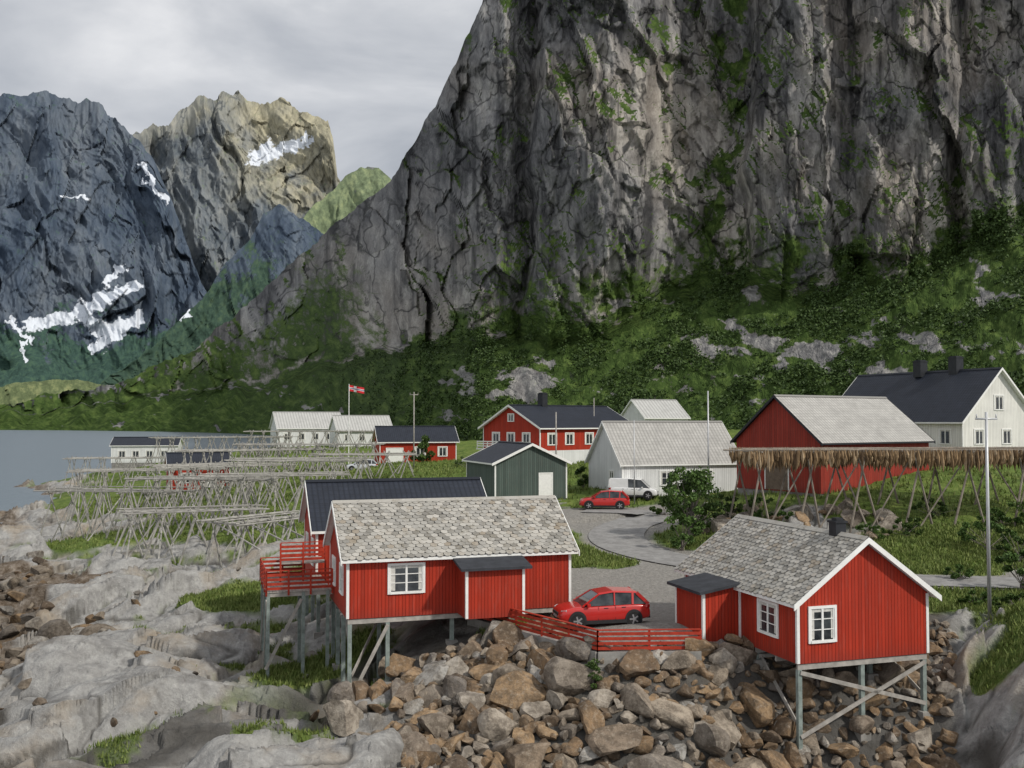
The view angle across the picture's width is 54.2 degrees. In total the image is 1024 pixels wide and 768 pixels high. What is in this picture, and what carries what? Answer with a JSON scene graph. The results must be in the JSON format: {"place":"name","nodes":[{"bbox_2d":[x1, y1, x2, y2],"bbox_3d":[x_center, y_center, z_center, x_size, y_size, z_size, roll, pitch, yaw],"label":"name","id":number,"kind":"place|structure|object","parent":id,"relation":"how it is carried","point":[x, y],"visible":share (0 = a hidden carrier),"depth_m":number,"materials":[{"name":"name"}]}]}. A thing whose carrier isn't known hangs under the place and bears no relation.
{"place":"outdoors","nodes":[
{"label":"outdoors","id":0,"kind":"place"},
{"bbox_2d":[0,379,99,405],"bbox_3d":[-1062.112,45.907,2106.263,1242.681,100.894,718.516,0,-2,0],"label":"hill","id":1,"kind":"structure","parent":0,"point":[13,394],"depth_m":1916.01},
{"bbox_2d":[0,90,206,386],"bbox_3d":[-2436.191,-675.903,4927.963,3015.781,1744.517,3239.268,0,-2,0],"label":"mountain","id":2,"kind":"structure","parent":0,"point":[100,281],"depth_m":4136.28,"materials":[{"name":"stone"}]},
{"bbox_2d":[0,430,269,523],"bbox_3d":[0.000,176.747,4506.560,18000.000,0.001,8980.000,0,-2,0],"label":"sea water","id":3,"kind":"structure","parent":0,"point":[36,456],"depth_m":460.62,"materials":[{"name":"grey liquid"}]},
{"bbox_2d":[100,204,322,384],"bbox_3d":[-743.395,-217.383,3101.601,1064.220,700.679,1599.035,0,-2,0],"label":"mountain","id":4,"kind":"structure","parent":0,"point":[275,245],"depth_m":2808.15,"materials":[{"name":"plant"}]},
{"bbox_2d":[133,90,339,291],"bbox_3d":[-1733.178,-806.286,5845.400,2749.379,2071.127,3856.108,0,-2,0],"label":"mountain","id":5,"kind":"structure","parent":0,"point":[234,167],"depth_m":5500.65,"materials":[{"name":"stone"}]},
{"bbox_2d":[0,0,482,180],"label":"sky","id":6,"kind":"structure","parent":0,"point":[375,70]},
{"bbox_2d":[303,167,390,233],"bbox_3d":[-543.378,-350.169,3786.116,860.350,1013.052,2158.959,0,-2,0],"label":"mountain","id":7,"kind":"structure","parent":0,"point":[349,193],"depth_m":3728.45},
{"bbox_2d":[0,0,1023,440],"bbox_3d":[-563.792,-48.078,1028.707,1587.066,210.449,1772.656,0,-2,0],"label":"mountain","id":8,"kind":"structure","parent":0,"point":[574,150],"depth_m":298.56,"materials":[{"name":"stone"}]},
{"bbox_2d":[329,194,1023,440],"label":"hillside shrubs","id":9,"kind":"object","parent":8,"relation":"on","point":[675,365],"visible":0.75,"depth_m":252.55,"materials":[{"name":"green plant"}]},
{"bbox_2d":[0,429,1023,767],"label":"ground","id":10,"kind":"structure","parent":0,"point":[88,687],"depth_m":48.82,"materials":[{"name":"stone"}]},
{"bbox_2d":[0,550,116,674],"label":"shore boulders","id":11,"kind":"object","parent":10,"relation":"on","point":[50,629],"visible":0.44,"depth_m":64.76,"materials":[{"name":"stone"}]},
{"bbox_2d":[60,455,164,497],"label":"fish drying rack","id":12,"kind":"object","parent":10,"relation":"on","point":[114,457],"visible":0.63,"depth_m":183.60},
{"bbox_2d":[33,484,212,541],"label":"fish drying rack","id":13,"kind":"object","parent":10,"relation":"on","point":[95,491],"visible":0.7,"depth_m":99.14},
{"bbox_2d":[66,467,224,522],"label":"fish drying rack","id":14,"kind":"object","parent":10,"relation":"on","point":[106,471],"visible":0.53,"depth_m":125.02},
{"bbox_2d":[109,437,183,472],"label":"white shore shed","id":15,"kind":"structure","parent":10,"relation":"on","point":[132,446],"depth_m":198.79,"materials":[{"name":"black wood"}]},
{"bbox_2d":[0,567,318,726],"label":"beach stones","id":16,"kind":"object","parent":10,"relation":"on","point":[24,684],"visible":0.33,"depth_m":47.78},
{"bbox_2d":[112,502,269,563],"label":"fish drying rack","id":17,"kind":"object","parent":10,"relation":"on","point":[151,510],"visible":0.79,"depth_m":85.75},
{"bbox_2d":[114,473,285,542],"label":"fish drying rack","id":18,"kind":"object","parent":10,"relation":"on","point":[160,478],"visible":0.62,"depth_m":94.94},
{"bbox_2d":[145,461,296,514],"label":"fish drying rack","id":19,"kind":"object","parent":10,"relation":"on","point":[197,466],"visible":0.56,"depth_m":117.55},
{"bbox_2d":[148,435,297,474],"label":"fish drying rack","id":20,"kind":"object","parent":10,"relation":"on","point":[157,438],"visible":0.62,"depth_m":188.47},
{"bbox_2d":[195,508,303,570],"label":"fish drying rack","id":21,"kind":"object","parent":10,"relation":"on","point":[266,517],"visible":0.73,"depth_m":77.79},
{"bbox_2d":[197,470,349,535],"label":"fish drying rack","id":22,"kind":"object","parent":10,"relation":"on","point":[272,474],"visible":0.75,"depth_m":92.72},
{"bbox_2d":[259,541,332,676],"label":"balcony deck","id":23,"kind":"structure","parent":10,"relation":"on","point":[296,582],"depth_m":49.95,"materials":[{"name":"red wood"}]},
{"bbox_2d":[224,455,373,512],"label":"fish drying rack","id":24,"kind":"object","parent":10,"relation":"on","point":[309,459],"visible":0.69,"depth_m":108.60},
{"bbox_2d":[269,411,340,447],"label":"grey roof boathouse","id":25,"kind":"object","parent":10,"relation":"on","point":[300,421],"visible":0.52,"depth_m":215.26,"materials":[{"name":"white paint"}]},
{"bbox_2d":[232,441,383,486],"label":"fish drying rack","id":26,"kind":"object","parent":10,"relation":"on","point":[315,443],"visible":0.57,"depth_m":138.37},
{"bbox_2d":[243,429,372,455],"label":"fish drying rack","id":27,"kind":"object","parent":10,"relation":"on","point":[301,432],"visible":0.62,"depth_m":194.72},
{"bbox_2d":[348,385,363,463],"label":"flagpole","id":28,"kind":"object","parent":10,"relation":"on","point":[356,389],"visible":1,"depth_m":159.95,"materials":[{"name":"metal"}]},
{"bbox_2d":[328,415,392,446],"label":"grey roof boathouse","id":29,"kind":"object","parent":10,"relation":"on","point":[358,422],"visible":0.39,"depth_m":207.94,"materials":[{"name":"white paint"}]},
{"bbox_2d":[345,459,377,470],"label":"parked car","id":30,"kind":"object","parent":10,"relation":"on","point":[371,462],"visible":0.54,"depth_m":136.90,"materials":[{"name":"silver paint"}]},
{"bbox_2d":[308,450,415,479],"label":"fish drying rack","id":31,"kind":"object","parent":10,"relation":"on","point":[388,454],"visible":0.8,"depth_m":118.35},
{"bbox_2d":[298,477,486,638],"bbox_3d":[-6.976,10.402,59.392,10.580,9.596,7.160,1,-2,-17],"label":"dark roof cabin","id":32,"kind":"object","parent":10,"relation":"on","point":[319,496],"visible":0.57,"depth_m":58.40,"materials":[{"name":"black tile"}]},
{"bbox_2d":[323,495,579,683],"bbox_3d":[-3.040,10.893,49.518,11.580,10.390,8.528,1,-2,-17],"label":"red stilt cabin","id":33,"kind":"object","parent":10,"relation":"on","point":[411,559],"visible":1,"depth_m":47.38,"materials":[{"name":"wood"}]},
{"bbox_2d":[332,554,335,585],"bbox_3d":[-8.920,9.304,49.981,0.083,1.420,1.220,1,-2,-17],"label":"window","id":34,"kind":"structure","parent":33,"relation":"in","point":[333,557],"depth_m":49.88,"materials":[{"name":"white paint"}]},
{"bbox_2d":[339,562,343,595],"bbox_3d":[-8.087,9.208,47.310,0.083,1.420,1.220,1,-2,-17],"label":"window","id":35,"kind":"structure","parent":33,"relation":"in","point":[341,568],"depth_m":47.25,"materials":[{"name":"white paint"}]},
{"bbox_2d":[387,562,424,594],"bbox_3d":[-4.901,9.028,46.482,1.770,1.420,0.083,1,-2,-17],"label":"window","id":36,"kind":"structure","parent":33,"relation":"in","point":[403,578],"depth_m":46.48,"materials":[{"name":"white paint"}]},
{"bbox_2d":[84,519,1023,767],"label":"grass","id":37,"kind":"structure","parent":10,"relation":"on","point":[590,555],"depth_m":61.38,"materials":[{"name":"plant"}]},
{"bbox_2d":[467,608,701,666],"bbox_3d":[2.189,11.087,44.333,12.291,1.610,2.885,-1,-3,35],"label":"red fence","id":38,"kind":"object","parent":10,"relation":"on","point":[610,657],"visible":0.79,"depth_m":41.87,"materials":[{"name":"paint"}]},
{"bbox_2d":[584,658,603,690],"bbox_3d":[3.313,11.901,40.934,0.723,1.437,0.905,1,-2,-32],"label":"shrub","id":39,"kind":"object","parent":10,"relation":"on","point":[592,664],"visible":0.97,"depth_m":40.72,"materials":[{"name":"green plant"}]},
{"bbox_2d":[385,614,815,767],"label":"boulder pile","id":40,"kind":"object","parent":10,"relation":"on","point":[516,688],"visible":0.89,"depth_m":40.22,"materials":[{"name":"stone"}]},
{"bbox_2d":[552,586,649,628],"bbox_3d":[4.163,10.448,46.902,4.450,1.675,2.059,0,-2,-12],"label":"parked car","id":41,"kind":"object","parent":10,"relation":"on","point":[607,605],"visible":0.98,"depth_m":46.21,"materials":[{"name":"red paint"}]},
{"bbox_2d":[579,490,629,509],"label":"parked car","id":42,"kind":"object","parent":10,"relation":"on","point":[618,499],"visible":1,"depth_m":86.84,"materials":[{"name":"red paint"}]},
{"bbox_2d":[608,478,658,499],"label":"parked van","id":43,"kind":"object","parent":10,"relation":"on","point":[645,489],"visible":0.66,"depth_m":90.93,"materials":[{"name":"white paint"}]},
{"bbox_2d":[323,656,960,767],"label":"boulders","id":44,"kind":"object","parent":10,"relation":"on","point":[343,711],"visible":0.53,"depth_m":41.35,"materials":[{"name":"stone"}]},
{"bbox_2d":[649,499,673,514],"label":"shrub","id":45,"kind":"object","parent":10,"relation":"on","point":[653,509],"visible":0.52,"depth_m":83.28,"materials":[{"name":"green plant"}]},
{"bbox_2d":[393,619,961,767],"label":"boulder rubble","id":46,"kind":"object","parent":10,"relation":"on","point":[948,658],"visible":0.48,"depth_m":40.77,"materials":[{"name":"stone"}]},
{"bbox_2d":[707,391,709,501],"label":"utility pole","id":47,"kind":"object","parent":10,"relation":"on","point":[708,431],"visible":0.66,"depth_m":87.88,"materials":[{"name":"wood"}]},
{"bbox_2d":[776,510,793,521],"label":"shrub","id":48,"kind":"object","parent":10,"relation":"on","point":[783,513],"visible":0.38,"depth_m":71.96,"materials":[{"name":"green plant"}]},
{"bbox_2d":[667,514,941,749],"bbox_3d":[12.069,10.719,44.948,8.875,9.889,10.280,1,-2,-18],"label":"red stilt cabin","id":49,"kind":"object","parent":10,"relation":"on","point":[805,597],"visible":0.98,"depth_m":41.33,"materials":[{"name":"wood"}]},
{"bbox_2d":[757,597,778,638],"bbox_3d":[10.660,9.758,41.745,0.083,1.420,1.570,1,-2,-18],"label":"window","id":50,"kind":"structure","parent":49,"relation":"in","point":[767,611],"depth_m":41.72,"materials":[{"name":"white paint"}]},
{"bbox_2d":[808,605,836,643],"bbox_3d":[12.452,9.628,40.072,1.320,1.470,0.083,1,-2,-18],"label":"window","id":51,"kind":"structure","parent":49,"relation":"in","point":[822,620],"depth_m":40.07,"materials":[{"name":"white paint"}]},
{"bbox_2d":[854,522,885,538],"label":"shrub","id":52,"kind":"object","parent":10,"relation":"on","point":[874,530],"visible":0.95,"depth_m":68.40,"materials":[{"name":"green plant"}]},
{"bbox_2d":[723,446,1023,532],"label":"fish drying rack","id":53,"kind":"object","parent":10,"relation":"on","point":[968,458],"visible":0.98,"depth_m":70.97,"materials":[{"name":"wood"}]},
{"bbox_2d":[887,517,923,535],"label":"shrub","id":54,"kind":"object","parent":10,"relation":"on","point":[909,529],"visible":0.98,"depth_m":69.24,"materials":[{"name":"green plant"}]},
{"bbox_2d":[942,564,974,578],"bbox_3d":[26.669,11.222,59.397,1.717,1.105,1.952,0,-2,0],"label":"shrub","id":55,"kind":"object","parent":10,"relation":"on","point":[969,572],"visible":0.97,"depth_m":59.53,"materials":[{"name":"green plant"}]},
{"bbox_2d":[957,589,998,605],"bbox_3d":[24.632,11.268,52.382,2.007,0.895,1.610,1,-2,-21],"label":"shrub","id":56,"kind":"object","parent":10,"relation":"on","point":[968,598],"visible":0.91,"depth_m":52.47,"materials":[{"name":"green plant"}]},
{"bbox_2d":[975,412,996,618],"bbox_3d":[24.174,6.739,50.791,1.100,10.630,0.200,0,-2,0],"label":"utility pole","id":57,"kind":"object","parent":10,"relation":"on","point":[989,602],"visible":0.9,"depth_m":50.73,"materials":[{"name":"wood"}]},
{"bbox_2d":[957,521,1016,550],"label":"shrub","id":58,"kind":"object","parent":10,"relation":"on","point":[979,526],"visible":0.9,"depth_m":65.79,"materials":[{"name":"green plant"}]},
{"bbox_2d":[994,549,1023,588],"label":"shrub","id":59,"kind":"object","parent":10,"relation":"on","point":[1011,555],"visible":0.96,"depth_m":55.83,"materials":[{"name":"green plant"}]},
{"bbox_2d":[994,592,1023,609],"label":"shrub","id":60,"kind":"object","parent":10,"relation":"on","point":[1008,598],"visible":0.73,"depth_m":49.37,"materials":[{"name":"green plant"}]},
{"bbox_2d":[995,528,1023,561],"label":"shrub","id":61,"kind":"object","parent":10,"relation":"on","point":[1019,540],"visible":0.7,"depth_m":64.23,"materials":[{"name":"green plant"}]},
{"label":"foundation","id":62,"kind":"object","parent":10,"relation":"on","visible":0},
{"bbox_2d":[917,373,1023,446],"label":"walls","id":63,"kind":"structure","parent":62,"relation":"on","point":[1011,416],"depth_m":97.04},
{"bbox_2d":[843,369,1000,423],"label":"roof slope","id":64,"kind":"structure","parent":63,"relation":"on","point":[937,398],"depth_m":100.86,"materials":[{"name":"black tile"}]},
{"bbox_2d":[912,360,927,376],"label":"chimney","id":65,"kind":"object","parent":64,"relation":"on","point":[920,369],"visible":1,"depth_m":105.02,"materials":[{"name":"paint"}]},
{"bbox_2d":[947,356,963,374],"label":"chimney","id":66,"kind":"object","parent":64,"relation":"on","point":[955,364],"visible":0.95,"depth_m":101.42,"materials":[{"name":"paint"}]},
{"bbox_2d":[842,367,1023,446],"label":"trim boards","id":67,"kind":"object","parent":63,"relation":"on","point":[983,394],"depth_m":95.75,"materials":[{"name":"white paint"}]},
{"bbox_2d":[938,429,951,444],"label":"window","id":68,"kind":"structure","parent":63,"relation":"attached to","point":[945,436],"depth_m":96.63,"materials":[{"name":"white paint"}]},
{"bbox_2d":[974,429,984,444],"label":"window","id":69,"kind":"structure","parent":63,"relation":"attached to","point":[979,436],"depth_m":95.78,"materials":[{"name":"white paint"}]},
{"bbox_2d":[994,395,1004,409],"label":"window","id":70,"kind":"structure","parent":63,"relation":"attached to","point":[999,402],"depth_m":97.08,"materials":[{"name":"white paint"}]},
{"bbox_2d":[1001,429,1011,443],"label":"window","id":71,"kind":"structure","parent":63,"relation":"attached to","point":[1006,436],"depth_m":97.38,"materials":[{"name":"white paint"}]},
{"bbox_2d":[1001,370,1023,403],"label":"roof slope","id":72,"kind":"structure","parent":63,"relation":"on","point":[1012,386],"depth_m":97.73,"materials":[{"name":"wood"}]},
{"bbox_2d":[858,367,1001,375],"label":"ridge cap","id":73,"kind":"object","parent":72,"relation":"on","point":[931,371],"visible":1,"depth_m":104.21,"materials":[{"name":"black tile"}]},
{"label":"foundation","id":74,"kind":"object","parent":10,"relation":"on","visible":0},
{"bbox_2d":[484,408,597,450],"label":"walls","id":75,"kind":"structure","parent":74,"relation":"on","point":[519,425],"depth_m":123.46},
{"bbox_2d":[479,407,508,428],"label":"roof slope","id":76,"kind":"structure","parent":75,"relation":"on","point":[493,418],"depth_m":126.05,"materials":[{"name":"wood"}]},
{"bbox_2d":[538,392,547,406],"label":"chimney","id":77,"kind":"object","parent":76,"relation":"on","point":[542,399],"visible":0.93,"depth_m":127.28,"materials":[{"name":"paint"}]},
{"bbox_2d":[522,432,530,441],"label":"window","id":78,"kind":"structure","parent":75,"relation":"attached to","point":[526,436],"depth_m":121.57,"materials":[{"name":"white paint"}]},
{"bbox_2d":[547,433,554,444],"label":"window","id":79,"kind":"structure","parent":75,"relation":"attached to","point":[550,438],"depth_m":121.01,"materials":[{"name":"white paint"}]},
{"bbox_2d":[478,405,628,447],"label":"trim boards","id":80,"kind":"object","parent":75,"relation":"on","point":[517,412],"depth_m":123.04,"materials":[{"name":"white paint"}]},
{"bbox_2d":[509,405,627,428],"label":"roof slope","id":81,"kind":"structure","parent":75,"relation":"on","point":[578,417],"depth_m":126.23,"materials":[{"name":"black tile"}]},
{"bbox_2d":[550,450,588,463],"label":"base band","id":82,"kind":"object","parent":75,"relation":"on","point":[574,456],"visible":0.07,"depth_m":123.54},
{"bbox_2d":[565,432,573,444],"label":"window","id":83,"kind":"structure","parent":75,"relation":"attached to","point":[569,438],"depth_m":123.13,"materials":[{"name":"white paint"}]},
{"bbox_2d":[585,432,593,444],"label":"window","id":84,"kind":"structure","parent":75,"relation":"attached to","point":[589,437],"depth_m":125.49,"materials":[{"name":"white paint"}]},
{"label":"foundation","id":85,"kind":"object","parent":10,"relation":"on","visible":0},
{"bbox_2d":[375,436,455,463],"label":"walls","id":86,"kind":"structure","parent":85,"relation":"on","point":[406,447],"depth_m":149.62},
{"bbox_2d":[386,448,402,462],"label":"door","id":87,"kind":"structure","parent":86,"relation":"attached to","point":[395,458],"depth_m":148.24,"materials":[{"name":"white paint"}]},
{"bbox_2d":[375,426,458,442],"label":"roof slope","id":88,"kind":"structure","parent":86,"relation":"on","point":[404,434],"depth_m":150.64,"materials":[{"name":"black tile"}]},
{"bbox_2d":[438,446,447,455],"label":"window","id":89,"kind":"structure","parent":86,"relation":"attached to","point":[442,450],"depth_m":149.99,"materials":[{"name":"white paint"}]},
{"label":"foundation","id":90,"kind":"object","parent":10,"relation":"on","visible":0},
{"bbox_2d":[622,402,686,420],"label":"walls","id":91,"kind":"structure","parent":90,"relation":"on","point":[631,413],"depth_m":168.18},
{"bbox_2d":[632,400,690,418],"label":"roof slope","id":92,"kind":"structure","parent":91,"relation":"on","point":[660,409],"depth_m":168.04,"materials":[{"name":"white paint"}]},
{"bbox_2d":[44,443,1022,570],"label":"grass meadow","id":93,"kind":"structure","parent":0,"point":[445,471],"depth_m":94.49,"materials":[{"name":"plant"}]},
{"bbox_2d":[164,451,231,494],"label":"red shore shed","id":94,"kind":"structure","parent":93,"relation":"on","point":[175,457],"depth_m":138.38,"materials":[{"name":"black wood"}]},
{"bbox_2d":[173,446,332,498],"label":"fish drying rack","id":95,"kind":"object","parent":93,"relation":"on","point":[210,451],"visible":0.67,"depth_m":135.17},
{"bbox_2d":[410,392,417,468],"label":"utility pole","id":96,"kind":"object","parent":93,"relation":"on","point":[414,394],"visible":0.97,"depth_m":127.84,"materials":[{"name":"grey wood"}]},
{"bbox_2d":[410,435,435,461],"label":"shrub","id":97,"kind":"object","parent":93,"relation":"on","point":[423,445],"visible":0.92,"depth_m":141.11,"materials":[{"name":"green plant"}]},
{"bbox_2d":[462,441,571,498],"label":"green shed","id":98,"kind":"structure","parent":93,"relation":"on","point":[505,468],"depth_m":91.22,"materials":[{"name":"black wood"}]},
{"bbox_2d":[539,472,552,494],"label":"door","id":99,"kind":"structure","parent":98,"relation":"in","point":[545,479],"depth_m":91.39,"materials":[{"name":"white paint"}]},
{"bbox_2d":[575,466,588,486],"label":"shrub","id":100,"kind":"object","parent":93,"relation":"on","point":[581,482],"visible":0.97,"depth_m":99.57,"materials":[{"name":"green plant"}]},
{"bbox_2d":[585,421,737,497],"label":"white boathouse","id":101,"kind":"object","parent":93,"relation":"on","point":[663,449],"visible":0.48,"depth_m":95.07,"materials":[{"name":"paint"}]},
{"bbox_2d":[659,470,673,485],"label":"window","id":102,"kind":"structure","parent":101,"relation":"in","point":[663,474],"depth_m":93.03,"materials":[{"name":"white paint"}]},
{"bbox_2d":[664,513,702,550],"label":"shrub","id":103,"kind":"object","parent":93,"relation":"on","point":[684,537],"visible":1,"depth_m":70.62,"materials":[{"name":"green plant"}]},
{"bbox_2d":[658,465,724,534],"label":"birch tree","id":104,"kind":"object","parent":93,"relation":"on","point":[697,480],"visible":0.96,"depth_m":73.66,"materials":[{"name":"green plant"}]},
{"bbox_2d":[712,494,743,518],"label":"shrub","id":105,"kind":"object","parent":93,"relation":"on","point":[739,507],"visible":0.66,"depth_m":76.22,"materials":[{"name":"green plant"}]},
{"bbox_2d":[745,495,784,517],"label":"shrub","id":106,"kind":"object","parent":93,"relation":"on","point":[759,513],"visible":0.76,"depth_m":75.51,"materials":[{"name":"green plant"}]},
{"bbox_2d":[694,497,902,539],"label":"bank boulders","id":107,"kind":"object","parent":93,"relation":"on","point":[805,517],"visible":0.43,"depth_m":73.46,"materials":[{"name":"stone"}]},
{"bbox_2d":[730,394,934,496],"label":"red barn","id":108,"kind":"structure","parent":93,"relation":"on","point":[793,421],"depth_m":84.16,"materials":[{"name":"paint"}]},
{"bbox_2d":[764,465,788,489],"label":"door","id":109,"kind":"structure","parent":108,"relation":"in","point":[773,480],"depth_m":83.51,"materials":[{"name":"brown wood"}]},
{"bbox_2d":[911,496,956,517],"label":"shrub","id":110,"kind":"object","parent":93,"relation":"on","point":[943,508],"visible":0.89,"depth_m":73.78,"materials":[{"name":"green plant"}]},
{"bbox_2d":[976,502,1023,525],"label":"shrub","id":111,"kind":"object","parent":93,"relation":"on","point":[1000,515],"visible":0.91,"depth_m":71.30,"materials":[{"name":"green plant"}]},
{"bbox_2d":[582,508,1022,587],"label":"road","id":112,"kind":"structure","parent":0,"point":[624,536],"depth_m":71.91,"materials":[{"name":"asphalt"}]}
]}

